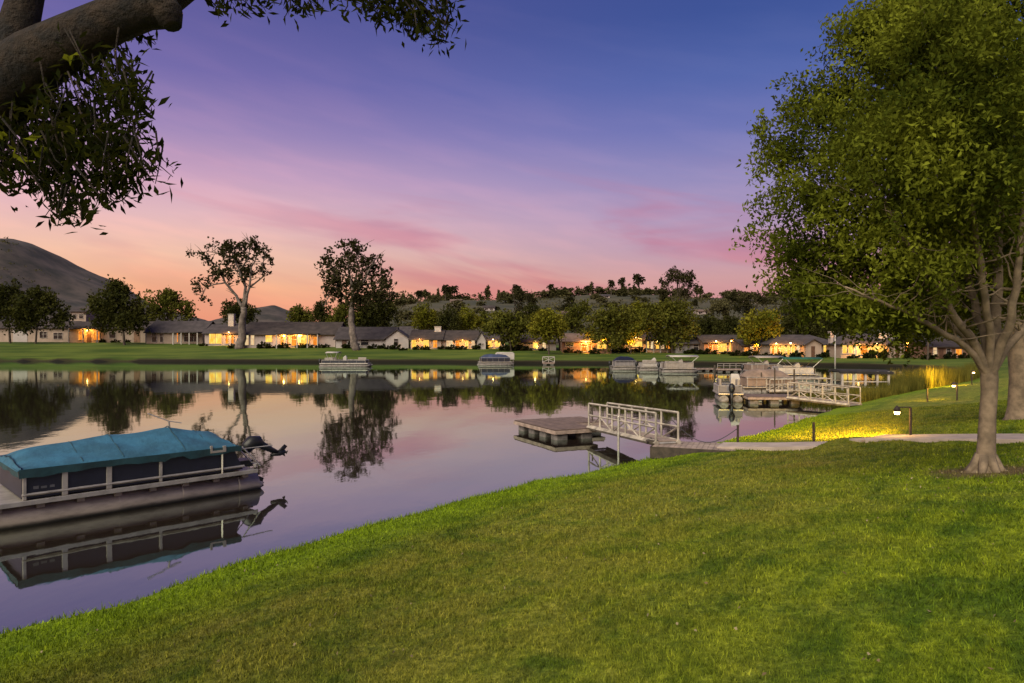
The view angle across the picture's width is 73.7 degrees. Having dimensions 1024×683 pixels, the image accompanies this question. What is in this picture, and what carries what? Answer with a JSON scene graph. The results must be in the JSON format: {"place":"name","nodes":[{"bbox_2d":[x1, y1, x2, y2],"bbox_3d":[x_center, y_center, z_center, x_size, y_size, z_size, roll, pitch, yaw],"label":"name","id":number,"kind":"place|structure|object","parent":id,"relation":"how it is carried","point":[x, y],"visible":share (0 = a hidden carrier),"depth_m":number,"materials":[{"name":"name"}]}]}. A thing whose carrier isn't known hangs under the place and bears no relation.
{"place":"outdoors","nodes":[
{"label":"outdoors","id":0,"kind":"place"},
{"bbox_2d":[0,238,206,320],"bbox_3d":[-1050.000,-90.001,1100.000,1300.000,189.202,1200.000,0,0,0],"label":"hill","id":1,"kind":"structure","parent":0,"point":[69,282],"depth_m":1031.88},
{"bbox_2d":[69,307,100,320],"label":"hillside house","id":2,"kind":"structure","parent":1,"relation":"on","point":[78,312],"depth_m":200.00,"materials":[{"name":"brown"}]},
{"bbox_2d":[0,236,179,320],"bbox_3d":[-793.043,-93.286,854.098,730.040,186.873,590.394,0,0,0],"label":"scrub","id":3,"kind":"object","parent":1,"relation":"on","point":[35,270],"visible":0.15,"depth_m":1012.17,"materials":[{"name":"green plant"}]},
{"bbox_2d":[212,305,309,323],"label":"hill","id":4,"kind":"structure","parent":0,"point":[272,313],"depth_m":1216.58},
{"bbox_2d":[0,361,926,633],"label":"water","id":5,"kind":"structure","parent":0,"point":[378,441],"depth_m":26.71,"materials":[{"name":"liquid"}]},
{"bbox_2d":[0,413,287,530],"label":"covered pontoon boat","id":6,"kind":"object","parent":5,"relation":"on","point":[80,478],"visible":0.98,"depth_m":14.53,"materials":[{"name":"fabric"}]},
{"bbox_2d":[318,352,372,366],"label":"pontoon boat","id":7,"kind":"object","parent":5,"relation":"on","point":[331,361],"visible":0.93,"depth_m":96.81,"materials":[{"name":"metal"}]},
{"bbox_2d":[477,354,513,364],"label":"covered boat","id":8,"kind":"object","parent":5,"relation":"on","point":[494,359],"visible":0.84,"depth_m":103.73,"materials":[{"name":"metal"}]},
{"bbox_2d":[495,352,513,362],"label":"boat shelter","id":9,"kind":"object","parent":5,"relation":"in","point":[510,355],"visible":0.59,"depth_m":106.75,"materials":[{"name":"white paint"}]},
{"bbox_2d":[514,416,604,439],"bbox_3d":[2.241,3.472,26.899,3.160,0.556,3.560,0,0,-25],"label":"floating dock","id":10,"kind":"object","parent":5,"relation":"on","point":[561,428],"visible":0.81,"depth_m":26.16,"materials":[{"name":"grey wood"}]},
{"bbox_2d":[617,416,619,450],"bbox_3d":[3.500,3.725,22.450,0.074,2.550,0.074,0,0,23],"label":"mooring pole","id":11,"kind":"object","parent":5,"relation":"in","point":[618,433],"visible":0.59,"depth_m":22.44,"materials":[{"name":"metal"}]},
{"bbox_2d":[608,356,636,369],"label":"pontoon boat","id":12,"kind":"object","parent":5,"relation":"on","point":[623,363],"visible":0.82,"depth_m":86.33,"materials":[{"name":"metal"}]},
{"bbox_2d":[635,358,660,370],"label":"pontoon boat","id":13,"kind":"object","parent":5,"relation":"on","point":[647,365],"visible":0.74,"depth_m":83.27,"materials":[{"name":"metal"}]},
{"bbox_2d":[657,355,698,372],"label":"pontoon boat","id":14,"kind":"object","parent":5,"relation":"on","point":[679,366],"visible":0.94,"depth_m":79.00,"materials":[{"name":"metal"}]},
{"bbox_2d":[713,374,743,402],"bbox_3d":[13.274,2.897,41.960,1.475,1.808,3.838,0,0,10],"label":"pontoon boat","id":15,"kind":"object","parent":5,"relation":"on","point":[733,389],"visible":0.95,"depth_m":40.87,"materials":[{"name":"metal"}]},
{"bbox_2d":[713,363,746,371],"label":"floating dock","id":16,"kind":"object","parent":5,"relation":"on","point":[723,369],"visible":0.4,"depth_m":80.08,"materials":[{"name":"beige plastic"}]},
{"bbox_2d":[740,356,782,373],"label":"pontoon boat","id":17,"kind":"object","parent":5,"relation":"on","point":[764,364],"visible":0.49,"depth_m":72.78,"materials":[{"name":"metal"}]},
{"bbox_2d":[739,369,798,393],"bbox_3d":[17.538,2.843,47.624,4.637,1.918,2.220,0,0,-3],"label":"pontoon boat","id":18,"kind":"object","parent":5,"relation":"on","point":[752,381],"visible":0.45,"depth_m":46.65,"materials":[{"name":"metal"}]},
{"bbox_2d":[739,394,799,403],"bbox_3d":[15.236,3.462,40.278,3.060,0.576,2.260,0,0,6],"label":"floating dock","id":19,"kind":"object","parent":5,"relation":"on","point":[755,398],"visible":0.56,"depth_m":39.41,"materials":[{"name":"grey wood"}]},
{"bbox_2d":[767,357,823,377],"bbox_3d":[27.112,2.646,65.787,4.861,2.312,2.300,0,0,6],"label":"pontoon boat","id":20,"kind":"object","parent":5,"relation":"on","point":[802,371],"visible":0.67,"depth_m":64.76,"materials":[{"name":"metal"}]},
{"bbox_2d":[766,377,831,392],"bbox_3d":[19.178,2.917,45.694,3.952,1.011,1.184,0,0,9],"label":"gangway","id":21,"kind":"object","parent":5,"relation":"on","point":[782,390],"visible":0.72,"depth_m":45.40,"materials":[{"name":"beige paint"}]},
{"bbox_2d":[828,369,893,389],"bbox_3d":[25.979,3.420,50.946,3.800,2.760,2.200,0,0,3],"label":"pontoon boat","id":22,"kind":"object","parent":5,"relation":"in","point":[853,372],"visible":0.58,"depth_m":49.98,"materials":[{"name":"white paint"}]},
{"bbox_2d":[0,0,1022,320],"label":"sky","id":23,"kind":"structure","parent":0,"point":[568,143],"materials":[{"name":"purple"}]},
{"bbox_2d":[0,340,1023,682],"bbox_3d":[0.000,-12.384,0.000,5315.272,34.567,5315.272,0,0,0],"label":"ground","id":24,"kind":"structure","parent":0,"point":[968,392],"depth_m":7.35,"materials":[{"name":"green plant"}]},
{"bbox_2d":[0,277,38,342],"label":"round tree","id":25,"kind":"object","parent":24,"relation":"on","point":[7,292],"visible":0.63,"depth_m":155.94,"materials":[{"name":"green plant"}]},
{"bbox_2d":[3,284,75,343],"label":"round tree","id":26,"kind":"object","parent":24,"relation":"on","point":[46,302],"visible":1,"depth_m":154.13,"materials":[{"name":"green plant"}]},
{"bbox_2d":[0,321,78,341],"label":"house","id":27,"kind":"structure","parent":24,"relation":"on","point":[53,335],"depth_m":175.80,"materials":[{"name":"brown"}]},
{"bbox_2d":[13,329,26,341],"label":"wall","id":28,"kind":"structure","parent":27,"relation":"in","point":[21,338],"depth_m":175.72,"materials":[{"name":"white paint"}]},
{"bbox_2d":[66,321,153,342],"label":"house","id":29,"kind":"structure","parent":24,"relation":"on","point":[79,333],"depth_m":166.60,"materials":[{"name":"brown"}]},
{"bbox_2d":[81,274,154,344],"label":"round tree","id":30,"kind":"object","parent":24,"relation":"on","point":[115,295],"visible":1,"depth_m":150.31,"materials":[{"name":"green plant"}]},
{"bbox_2d":[139,285,198,320],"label":"bushy tree","id":31,"kind":"object","parent":24,"relation":"on","point":[167,298],"visible":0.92,"depth_m":213.66,"materials":[{"name":"green plant"}]},
{"bbox_2d":[143,321,214,344],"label":"house","id":32,"kind":"structure","parent":24,"relation":"on","point":[176,332],"depth_m":154.60,"materials":[{"name":"grey"}]},
{"bbox_2d":[184,334,198,341],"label":"window","id":33,"kind":"structure","parent":32,"relation":"in","point":[193,337],"depth_m":154.55,"materials":[{"name":"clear glass"}]},
{"bbox_2d":[202,314,247,345],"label":"house","id":34,"kind":"structure","parent":24,"relation":"on","point":[220,334],"depth_m":148.60,"materials":[{"name":"grey"}]},
{"bbox_2d":[209,334,221,343],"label":"window","id":35,"kind":"structure","parent":34,"relation":"in","point":[213,338],"depth_m":148.55,"materials":[{"name":"yellow glass"}]},
{"bbox_2d":[185,234,274,348],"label":"eucalyptus tree","id":36,"kind":"object","parent":24,"relation":"on","point":[225,248],"visible":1,"depth_m":140.54,"materials":[{"name":"green plant"}]},
{"bbox_2d":[0,0,468,234],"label":"overhanging tree","id":37,"kind":"object","parent":24,"relation":"on","point":[42,62],"visible":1,"depth_m":3.94,"materials":[{"name":"green plant"}]},
{"bbox_2d":[219,297,261,323],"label":"bushy tree","id":38,"kind":"object","parent":24,"relation":"on","point":[229,307],"visible":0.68,"depth_m":198.57,"materials":[{"name":"green plant"}]},
{"bbox_2d":[244,322,345,348],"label":"house","id":39,"kind":"structure","parent":24,"relation":"on","point":[293,334],"depth_m":142.40,"materials":[{"name":"brown"}]},
{"bbox_2d":[284,303,317,321],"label":"bushy tree","id":40,"kind":"object","parent":24,"relation":"on","point":[297,313],"visible":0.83,"depth_m":203.48,"materials":[{"name":"green plant"}]},
{"bbox_2d":[309,297,331,321],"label":"pointed tree","id":41,"kind":"object","parent":24,"relation":"on","point":[319,313],"visible":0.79,"depth_m":198.90,"materials":[{"name":"green plant"}]},
{"bbox_2d":[325,300,362,326],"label":"olive tree","id":42,"kind":"object","parent":24,"relation":"on","point":[340,313],"visible":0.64,"depth_m":170.74,"materials":[{"name":"green plant"}]},
{"bbox_2d":[314,238,401,350],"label":"eucalyptus tree","id":43,"kind":"object","parent":24,"relation":"on","point":[334,284],"visible":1,"depth_m":134.69,"materials":[{"name":"green plant"}]},
{"bbox_2d":[333,327,409,348],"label":"house","id":44,"kind":"structure","parent":24,"relation":"on","point":[368,336],"depth_m":140.20,"materials":[{"name":"grey"}]},
{"bbox_2d":[354,286,400,326],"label":"oak tree","id":45,"kind":"object","parent":24,"relation":"on","point":[378,318],"visible":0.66,"depth_m":173.30,"materials":[{"name":"green plant"}]},
{"bbox_2d":[399,326,419,335],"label":"hillside house","id":46,"kind":"structure","parent":24,"relation":"on","point":[407,329],"depth_m":213.27,"materials":[{"name":"grey"}]},
{"bbox_2d":[410,300,437,329],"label":"round tree","id":47,"kind":"object","parent":24,"relation":"on","point":[420,319],"visible":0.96,"depth_m":188.70,"materials":[{"name":"green plant"}]},
{"bbox_2d":[408,326,445,348],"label":"house","id":48,"kind":"structure","parent":24,"relation":"on","point":[429,338],"depth_m":137.74,"materials":[{"name":"grey"}]},
{"bbox_2d":[436,305,461,329],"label":"oval tree","id":49,"kind":"object","parent":24,"relation":"on","point":[444,321],"visible":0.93,"depth_m":186.79,"materials":[{"name":"green plant"}]},
{"bbox_2d":[440,330,478,348],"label":"house","id":50,"kind":"structure","parent":24,"relation":"on","point":[464,338],"depth_m":137.88,"materials":[{"name":"grey"}]},
{"bbox_2d":[456,303,484,330],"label":"round tree","id":51,"kind":"object","parent":24,"relation":"on","point":[466,317],"visible":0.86,"depth_m":190.62,"materials":[{"name":"green plant"}]},
{"bbox_2d":[475,311,491,331],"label":"bushy tree","id":52,"kind":"object","parent":24,"relation":"on","point":[482,315],"visible":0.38,"depth_m":203.23,"materials":[{"name":"green plant"}]},
{"bbox_2d":[475,331,506,348],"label":"house","id":53,"kind":"structure","parent":24,"relation":"on","point":[491,341],"depth_m":137.35,"materials":[{"name":"grey"}]},
{"bbox_2d":[481,308,532,350],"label":"spreading tree","id":54,"kind":"object","parent":24,"relation":"on","point":[515,328],"visible":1,"depth_m":129.44,"materials":[{"name":"green plant"}]},
{"bbox_2d":[510,287,525,313],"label":"slim tree","id":55,"kind":"object","parent":24,"relation":"on","point":[520,296],"visible":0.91,"depth_m":259.42,"materials":[{"name":"green plant"}]},
{"bbox_2d":[524,291,535,332],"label":"palm like tree","id":56,"kind":"object","parent":24,"relation":"on","point":[529,298],"visible":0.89,"depth_m":264.62,"materials":[{"name":"green plant"}]},
{"bbox_2d":[517,302,545,323],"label":"bushy tree","id":57,"kind":"object","parent":24,"relation":"on","point":[528,307],"visible":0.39,"depth_m":212.88,"materials":[{"name":"green plant"}]},
{"bbox_2d":[40,453,1023,675],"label":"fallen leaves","id":58,"kind":"object","parent":24,"relation":"on","point":[764,673],"visible":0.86,"depth_m":7.57,"materials":[{"name":"brown plant"}]},
{"bbox_2d":[512,334,557,350],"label":"house","id":59,"kind":"structure","parent":24,"relation":"on","point":[531,343],"depth_m":132.60,"materials":[{"name":"grey"}]},
{"bbox_2d":[526,306,569,354],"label":"shade tree","id":60,"kind":"object","parent":24,"relation":"on","point":[547,324],"visible":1,"depth_m":121.45,"materials":[{"name":"green plant"}]},
{"bbox_2d":[559,298,592,332],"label":"bushy tree","id":61,"kind":"object","parent":24,"relation":"on","point":[573,317],"visible":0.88,"depth_m":208.71,"materials":[{"name":"green plant"}]},
{"bbox_2d":[558,333,611,353],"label":"house","id":62,"kind":"structure","parent":24,"relation":"on","point":[574,341],"depth_m":128.20,"materials":[{"name":"tile"}]},
{"bbox_2d":[576,302,647,352],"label":"willow tree","id":63,"kind":"object","parent":24,"relation":"on","point":[612,320],"visible":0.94,"depth_m":127.75,"materials":[{"name":"green plant"}]},
{"bbox_2d":[620,316,643,353],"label":"amber tree","id":64,"kind":"object","parent":24,"relation":"on","point":[630,334],"visible":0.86,"depth_m":128.25,"materials":[{"name":"green plant"}]},
{"bbox_2d":[611,332,670,352],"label":"house","id":65,"kind":"structure","parent":24,"relation":"on","point":[650,344],"depth_m":135.35,"materials":[{"name":"grey"}]},
{"bbox_2d":[631,299,651,331],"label":"bushy tree","id":66,"kind":"object","parent":24,"relation":"on","point":[636,305],"visible":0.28,"depth_m":184.30,"materials":[{"name":"green plant"}]},
{"bbox_2d":[640,297,700,352],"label":"willow tree","id":67,"kind":"object","parent":24,"relation":"on","point":[668,315],"visible":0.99,"depth_m":130.90,"materials":[{"name":"green plant"}]},
{"bbox_2d":[347,293,1003,341],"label":"scrub","id":68,"kind":"object","parent":24,"relation":"on","point":[696,297],"visible":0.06,"depth_m":465.01,"materials":[{"name":"green plant"}]},
{"bbox_2d":[655,266,699,302],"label":"umbrella tree","id":69,"kind":"object","parent":24,"relation":"on","point":[688,277],"visible":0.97,"depth_m":184.31,"materials":[{"name":"green plant"}]},
{"bbox_2d":[673,335,699,352],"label":"house","id":70,"kind":"structure","parent":24,"relation":"on","point":[694,342],"depth_m":131.20,"materials":[{"name":"grey"}]},
{"bbox_2d":[645,438,735,459],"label":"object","id":71,"kind":"structure","parent":24,"relation":"on","point":[663,451],"depth_m":19.77,"materials":[{"name":"grey concrete"}]},
{"bbox_2d":[586,402,681,444],"bbox_3d":[3.916,2.682,22.875,0.924,1.181,5.352,0,0,-16],"label":"gangway","id":72,"kind":"object","parent":71,"relation":"on","point":[630,433],"visible":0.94,"depth_m":22.25,"materials":[{"name":"beige paint"}]},
{"bbox_2d":[689,313,725,334],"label":"round tree","id":73,"kind":"object","parent":24,"relation":"on","point":[708,326],"visible":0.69,"depth_m":156.33,"materials":[{"name":"green plant"}]},
{"bbox_2d":[700,348,718,353],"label":"shrub","id":74,"kind":"object","parent":24,"relation":"on","point":[707,351],"visible":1,"depth_m":126.54,"materials":[{"name":"green plant"}]},
{"bbox_2d":[693,335,736,353],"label":"house","id":75,"kind":"structure","parent":24,"relation":"on","point":[721,343],"depth_m":128.00,"materials":[{"name":"brown"}]},
{"bbox_2d":[718,343,726,351],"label":"window","id":76,"kind":"structure","parent":75,"relation":"in","point":[721,346],"depth_m":127.97,"materials":[{"name":"yellow glass"}]},
{"bbox_2d":[703,297,733,334],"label":"bushy tree","id":77,"kind":"object","parent":24,"relation":"on","point":[719,306],"visible":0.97,"depth_m":257.67,"materials":[{"name":"green plant"}]},
{"bbox_2d":[717,315,743,334],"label":"bushy tree","id":78,"kind":"object","parent":24,"relation":"on","point":[731,324],"visible":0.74,"depth_m":198.40,"materials":[{"name":"green plant"}]},
{"bbox_2d":[728,337,761,354],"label":"house","id":79,"kind":"structure","parent":24,"relation":"on","point":[739,344],"depth_m":123.18,"materials":[{"name":"brown"}]},
{"bbox_2d":[741,348,758,355],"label":"shrub","id":80,"kind":"object","parent":24,"relation":"on","point":[749,353],"visible":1,"depth_m":120.17,"materials":[{"name":"green plant"}]},
{"bbox_2d":[731,290,771,315],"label":"eucalyptus tree","id":81,"kind":"object","parent":24,"relation":"on","point":[746,303],"visible":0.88,"depth_m":239.36,"materials":[{"name":"green plant"}]},
{"bbox_2d":[734,306,783,355],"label":"round tree","id":82,"kind":"object","parent":24,"relation":"on","point":[768,327],"visible":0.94,"depth_m":119.36,"materials":[{"name":"green plant"}]},
{"bbox_2d":[757,335,827,356],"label":"house","id":83,"kind":"structure","parent":24,"relation":"on","point":[810,346],"depth_m":115.56,"materials":[{"name":"grey"}]},
{"bbox_2d":[789,349,803,356],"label":"shrub","id":84,"kind":"object","parent":24,"relation":"on","point":[796,353],"visible":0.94,"depth_m":113.99,"materials":[{"name":"green plant"}]},
{"bbox_2d":[777,301,827,338],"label":"pine tree","id":85,"kind":"object","parent":24,"relation":"on","point":[813,329],"visible":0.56,"depth_m":163.72,"materials":[{"name":"green plant"}]},
{"bbox_2d":[786,381,861,406],"bbox_3d":[16.855,2.817,37.047,1.084,1.091,3.995,0,0,-26],"label":"gangway","id":86,"kind":"object","parent":24,"relation":"on","point":[829,401],"visible":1,"depth_m":36.74,"materials":[{"name":"beige paint"}]},
{"bbox_2d":[803,311,851,338],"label":"oak tree","id":87,"kind":"object","parent":24,"relation":"on","point":[824,322],"visible":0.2,"depth_m":168.39,"materials":[{"name":"green plant"}]},
{"bbox_2d":[826,331,905,357],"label":"house","id":88,"kind":"structure","parent":24,"relation":"on","point":[842,351],"depth_m":110.40,"materials":[{"name":"grey"}]},
{"bbox_2d":[862,349,877,357],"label":"shrub","id":89,"kind":"object","parent":24,"relation":"on","point":[867,355],"visible":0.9,"depth_m":108.58,"materials":[{"name":"green plant"}]},
{"bbox_2d":[728,0,1023,473],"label":"shade tree","id":90,"kind":"object","parent":24,"relation":"on","point":[953,120],"visible":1,"depth_m":10.13,"materials":[{"name":"green plant"}]},
{"bbox_2d":[790,361,979,406],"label":"reeds","id":91,"kind":"object","parent":24,"relation":"on","point":[929,378],"visible":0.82,"depth_m":48.64,"materials":[{"name":"green plant"}]},
{"bbox_2d":[893,406,911,434],"bbox_3d":[9.898,2.112,17.300,0.451,0.970,0.170,0,0,0],"label":"path light","id":92,"kind":"object","parent":24,"relation":"on","point":[896,410],"visible":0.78,"depth_m":17.27,"materials":[{"name":"black metal"}]},
{"bbox_2d":[905,339,967,358],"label":"house","id":93,"kind":"structure","parent":24,"relation":"on","point":[940,348],"depth_m":103.40,"materials":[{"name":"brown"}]},
{"bbox_2d":[943,351,957,358],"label":"shrub","id":94,"kind":"object","parent":24,"relation":"on","point":[948,355],"visible":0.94,"depth_m":102.01,"materials":[{"name":"green plant"}]},
{"bbox_2d":[878,136,1023,420],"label":"back tree","id":95,"kind":"object","parent":24,"relation":"on","point":[1015,401],"visible":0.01,"depth_m":19.32,"materials":[{"name":"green plant"}]},
{"bbox_2d":[926,308,1002,344],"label":"oak tree","id":96,"kind":"object","parent":24,"relation":"on","point":[976,331],"visible":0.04,"depth_m":164.43,"materials":[{"name":"green plant"}]},
{"bbox_2d":[344,294,1005,339],"bbox_3d":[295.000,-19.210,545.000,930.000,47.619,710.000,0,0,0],"label":"hillside","id":97,"kind":"structure","parent":0,"point":[437,306],"depth_m":459.30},
{"bbox_2d":[398,309,414,319],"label":"hill tree","id":98,"kind":"object","parent":97,"relation":"on","point":[408,314],"visible":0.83,"depth_m":381.32,"materials":[{"name":"green plant"}]},
{"bbox_2d":[396,290,417,303],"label":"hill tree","id":99,"kind":"object","parent":97,"relation":"on","point":[411,296],"visible":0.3,"depth_m":520.55,"materials":[{"name":"green plant"}]},
{"bbox_2d":[445,300,465,310],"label":"hill tree","id":100,"kind":"object","parent":97,"relation":"on","point":[456,304],"visible":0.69,"depth_m":420.98,"materials":[{"name":"green plant"}]},
{"bbox_2d":[495,294,514,302],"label":"hill tree","id":101,"kind":"object","parent":97,"relation":"on","point":[508,299],"visible":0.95,"depth_m":475.76,"materials":[{"name":"green plant"}]},
{"bbox_2d":[533,290,553,297],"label":"hill tree","id":102,"kind":"object","parent":97,"relation":"on","point":[543,293],"visible":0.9,"depth_m":524.37,"materials":[{"name":"green plant"}]},
{"bbox_2d":[547,286,576,295],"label":"hill tree","id":103,"kind":"object","parent":97,"relation":"on","point":[555,291],"visible":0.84,"depth_m":532.09,"materials":[{"name":"green plant"}]},
{"bbox_2d":[569,286,585,295],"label":"hill tree","id":104,"kind":"object","parent":97,"relation":"on","point":[578,291],"visible":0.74,"depth_m":558.01,"materials":[{"name":"green plant"}]},
{"bbox_2d":[589,287,610,294],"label":"hill tree","id":105,"kind":"object","parent":97,"relation":"on","point":[601,290],"visible":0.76,"depth_m":554.03,"materials":[{"name":"green plant"}]},
{"bbox_2d":[614,287,631,296],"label":"hill tree","id":106,"kind":"object","parent":97,"relation":"on","point":[621,291],"visible":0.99,"depth_m":505.47,"materials":[{"name":"green plant"}]},
{"bbox_2d":[631,273,645,290],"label":"hill tree","id":107,"kind":"object","parent":97,"relation":"on","point":[638,279],"visible":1,"depth_m":522.26,"materials":[{"name":"green plant"}]},
{"bbox_2d":[644,286,661,294],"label":"hill tree","id":108,"kind":"object","parent":97,"relation":"on","point":[651,292],"visible":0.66,"depth_m":547.54,"materials":[{"name":"green plant"}]},
{"bbox_2d":[717,434,1023,450],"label":"path","id":109,"kind":"structure","parent":0,"point":[925,438],"depth_m":17.15,"materials":[{"name":"concrete"}]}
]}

